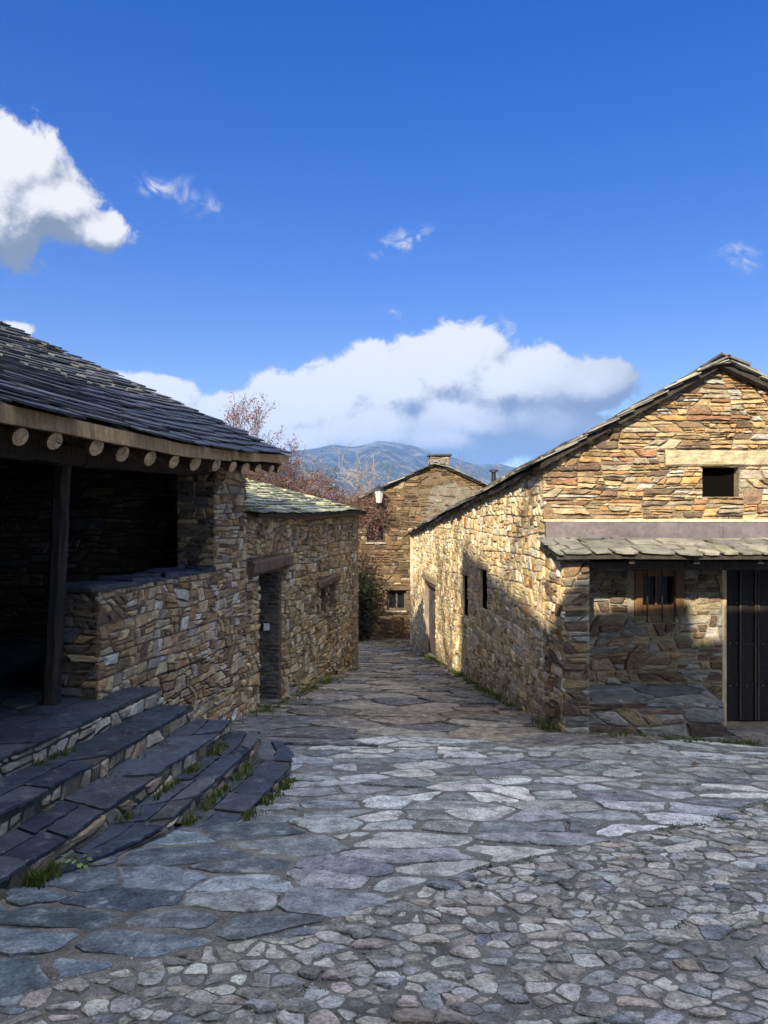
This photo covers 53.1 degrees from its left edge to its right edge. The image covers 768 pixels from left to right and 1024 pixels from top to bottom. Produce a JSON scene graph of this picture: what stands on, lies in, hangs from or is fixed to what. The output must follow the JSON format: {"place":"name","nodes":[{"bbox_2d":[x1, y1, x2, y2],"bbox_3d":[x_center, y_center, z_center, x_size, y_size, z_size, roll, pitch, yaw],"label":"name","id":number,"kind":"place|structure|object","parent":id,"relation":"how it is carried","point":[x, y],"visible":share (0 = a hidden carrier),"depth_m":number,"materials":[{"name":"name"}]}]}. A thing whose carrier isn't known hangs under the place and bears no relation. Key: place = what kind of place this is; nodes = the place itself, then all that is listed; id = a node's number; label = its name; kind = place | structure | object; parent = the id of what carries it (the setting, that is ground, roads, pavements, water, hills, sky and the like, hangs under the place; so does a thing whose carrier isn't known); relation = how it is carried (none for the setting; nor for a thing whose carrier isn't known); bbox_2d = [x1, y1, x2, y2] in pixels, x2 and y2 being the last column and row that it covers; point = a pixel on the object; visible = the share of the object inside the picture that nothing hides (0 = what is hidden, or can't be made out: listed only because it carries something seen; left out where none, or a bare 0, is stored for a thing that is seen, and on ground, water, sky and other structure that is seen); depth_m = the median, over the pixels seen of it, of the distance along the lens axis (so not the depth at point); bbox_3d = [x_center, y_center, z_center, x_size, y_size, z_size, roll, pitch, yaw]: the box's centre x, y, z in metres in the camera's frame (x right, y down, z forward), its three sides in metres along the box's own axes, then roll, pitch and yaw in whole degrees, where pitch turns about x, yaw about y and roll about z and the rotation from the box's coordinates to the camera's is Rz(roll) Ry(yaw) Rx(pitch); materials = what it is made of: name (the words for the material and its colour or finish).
{"place":"outdoors","nodes":[
{"label":"outdoors","id":0,"kind":"place"},
{"bbox_2d":[0,639,767,1023],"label":"paving","id":1,"kind":"structure","parent":0,"point":[220,923],"depth_m":4.07,"materials":[{"name":"grey stone"}]},
{"bbox_2d":[60,851,100,868],"bbox_3d":[-1.742,1.997,4.383,0.220,0.082,0.183,0,0,0],"label":"weed plant","id":2,"kind":"object","parent":1,"relation":"on","point":[82,865],"visible":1,"depth_m":4.38,"materials":[{"name":"green plant"}]},
{"bbox_2d":[0,687,293,899],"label":"stone steps","id":3,"kind":"structure","parent":1,"relation":"on","point":[63,804],"depth_m":5.48,"materials":[{"name":"stone"}]},
{"bbox_2d":[20,639,767,993],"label":"grass","id":4,"kind":"structure","parent":1,"relation":"on","point":[48,873],"depth_m":6.05,"materials":[{"name":"green plant"}]},
{"bbox_2d":[0,0,767,467],"label":"sky","id":5,"kind":"structure","parent":0,"point":[490,231],"materials":[{"name":"blue"}]},
{"bbox_2d":[255,441,514,501],"bbox_3d":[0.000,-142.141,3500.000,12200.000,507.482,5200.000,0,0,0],"label":"mountain","id":6,"kind":"structure","parent":0,"point":[407,459],"depth_m":3415.73,"materials":[{"name":"grey stone"}]},
{"bbox_3d":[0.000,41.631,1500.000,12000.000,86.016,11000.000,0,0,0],"label":"ground","id":7,"kind":"structure","parent":0,"visible":0},
{"bbox_2d":[0,321,291,723],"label":"open porch house","id":8,"kind":"structure","parent":7,"relation":"on","point":[123,528],"depth_m":8.47,"materials":[{"name":"stone"}]},
{"bbox_2d":[219,388,322,494],"bbox_3d":[-2.925,0.265,18.326,3.323,6.584,4.400,0,0,0],"label":"berry tree","id":9,"kind":"object","parent":7,"relation":"on","point":[234,417],"visible":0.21,"depth_m":17.63,"materials":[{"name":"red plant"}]},
{"bbox_2d":[244,478,368,713],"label":"stone cottage","id":10,"kind":"structure","parent":7,"relation":"on","point":[301,589],"depth_m":12.02,"materials":[{"name":"brown stone"}]},
{"bbox_2d":[245,437,387,541],"bbox_3d":[-2.025,-0.291,17.005,4.284,2.702,2.128,0,0,0],"label":"bramble","id":11,"kind":"object","parent":10,"relation":"on","point":[287,485],"visible":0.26,"depth_m":16.89,"materials":[{"name":"brown plant"}]},
{"bbox_2d":[291,436,402,499],"bbox_3d":[0.377,1.024,31.801,6.630,8.663,7.333,0,0,33],"label":"bare tree","id":12,"kind":"object","parent":7,"relation":"on","point":[363,475],"visible":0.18,"depth_m":30.93,"materials":[{"name":"brown plant"}]},
{"bbox_2d":[358,561,387,640],"bbox_3d":[-1.055,2.804,23.215,2.388,2.721,1.539,0,0,0],"label":"ivy bush","id":13,"kind":"object","parent":7,"relation":"on","point":[363,601],"visible":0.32,"depth_m":23.26,"materials":[{"name":"green plant"}]},
{"bbox_2d":[358,519,392,585],"bbox_3d":[-1.640,1.610,18.831,3.740,3.899,2.934,0,0,0],"label":"berry tree","id":14,"kind":"object","parent":7,"relation":"on","point":[376,561],"visible":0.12,"depth_m":18.42,"materials":[{"name":"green plant"}]},
{"bbox_2d":[344,454,487,639],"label":"stone house","id":15,"kind":"structure","parent":7,"relation":"on","point":[436,485],"depth_m":23.99,"materials":[{"name":"stone"}]},
{"bbox_2d":[330,487,399,535],"bbox_3d":[-0.794,0.003,23.743,2.679,1.604,1.303,0,0,0],"label":"dry creeper","id":16,"kind":"object","parent":15,"relation":"attached to","point":[371,509],"visible":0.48,"depth_m":23.71,"materials":[{"name":"brown plant"}]},
{"bbox_2d":[366,520,385,543],"bbox_3d":[-0.250,0.625,24.075,0.640,0.730,0.290,0,0,0],"label":"window","id":17,"kind":"structure","parent":15,"relation":"in","point":[381,541],"depth_m":24.13,"materials":[{"name":"brown glass"}]},
{"bbox_2d":[373,484,384,505],"bbox_3d":[-0.195,-0.470,23.680,0.346,0.780,0.670,0,0,-15],"label":"wall lantern","id":18,"kind":"object","parent":15,"relation":"attached to","point":[380,490],"depth_m":23.46,"materials":[{"name":"white glass"}]},
{"bbox_2d":[386,591,406,611],"bbox_3d":[0.395,2.785,24.075,0.670,0.670,0.290,0,0,0],"label":"window","id":19,"kind":"structure","parent":15,"relation":"in","point":[396,600],"depth_m":24.20,"materials":[{"name":"brown glass"}]},
{"bbox_2d":[452,453,499,483],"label":"bare tree","id":20,"kind":"object","parent":7,"relation":"on","point":[470,469],"visible":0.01,"depth_m":42.73,"materials":[{"name":"brown plant"}]},
{"bbox_2d":[405,352,767,742],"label":"gabled stone house","id":21,"kind":"structure","parent":7,"relation":"on","point":[609,574],"depth_m":9.15,"materials":[{"name":"brown stone"}]},
{"bbox_2d":[425,580,435,654],"bbox_3d":[1.192,2.935,18.334,0.201,2.530,1.876,0,0,-5],"label":"door","id":22,"kind":"structure","parent":21,"relation":"in","point":[430,625],"depth_m":18.96,"materials":[{"name":"brown wood"}]},
{"bbox_2d":[465,575,467,615],"bbox_3d":[1.799,1.525,14.029,0.565,0.950,0.703,0,0,-5],"label":"window","id":23,"kind":"structure","parent":21,"relation":"in","point":[466,581],"depth_m":14.08,"materials":[{"name":"black glass"}]},
{"bbox_2d":[483,570,486,608],"bbox_3d":[1.937,1.260,12.499,0.565,0.840,0.703,0,0,-5],"label":"window","id":24,"kind":"structure","parent":21,"relation":"in","point":[484,572],"depth_m":12.59,"materials":[{"name":"black glass"}]},
{"bbox_2d":[634,570,683,621],"bbox_3d":[3.277,0.985,9.210,0.595,0.640,0.220,0,0,0],"label":"window","id":25,"kind":"structure","parent":21,"relation":"in","point":[656,592],"depth_m":9.15,"materials":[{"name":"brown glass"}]},
{"bbox_2d":[727,570,767,720],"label":"door","id":26,"kind":"structure","parent":21,"relation":"in","point":[747,590],"depth_m":9.33,"materials":[{"name":"black wood"}]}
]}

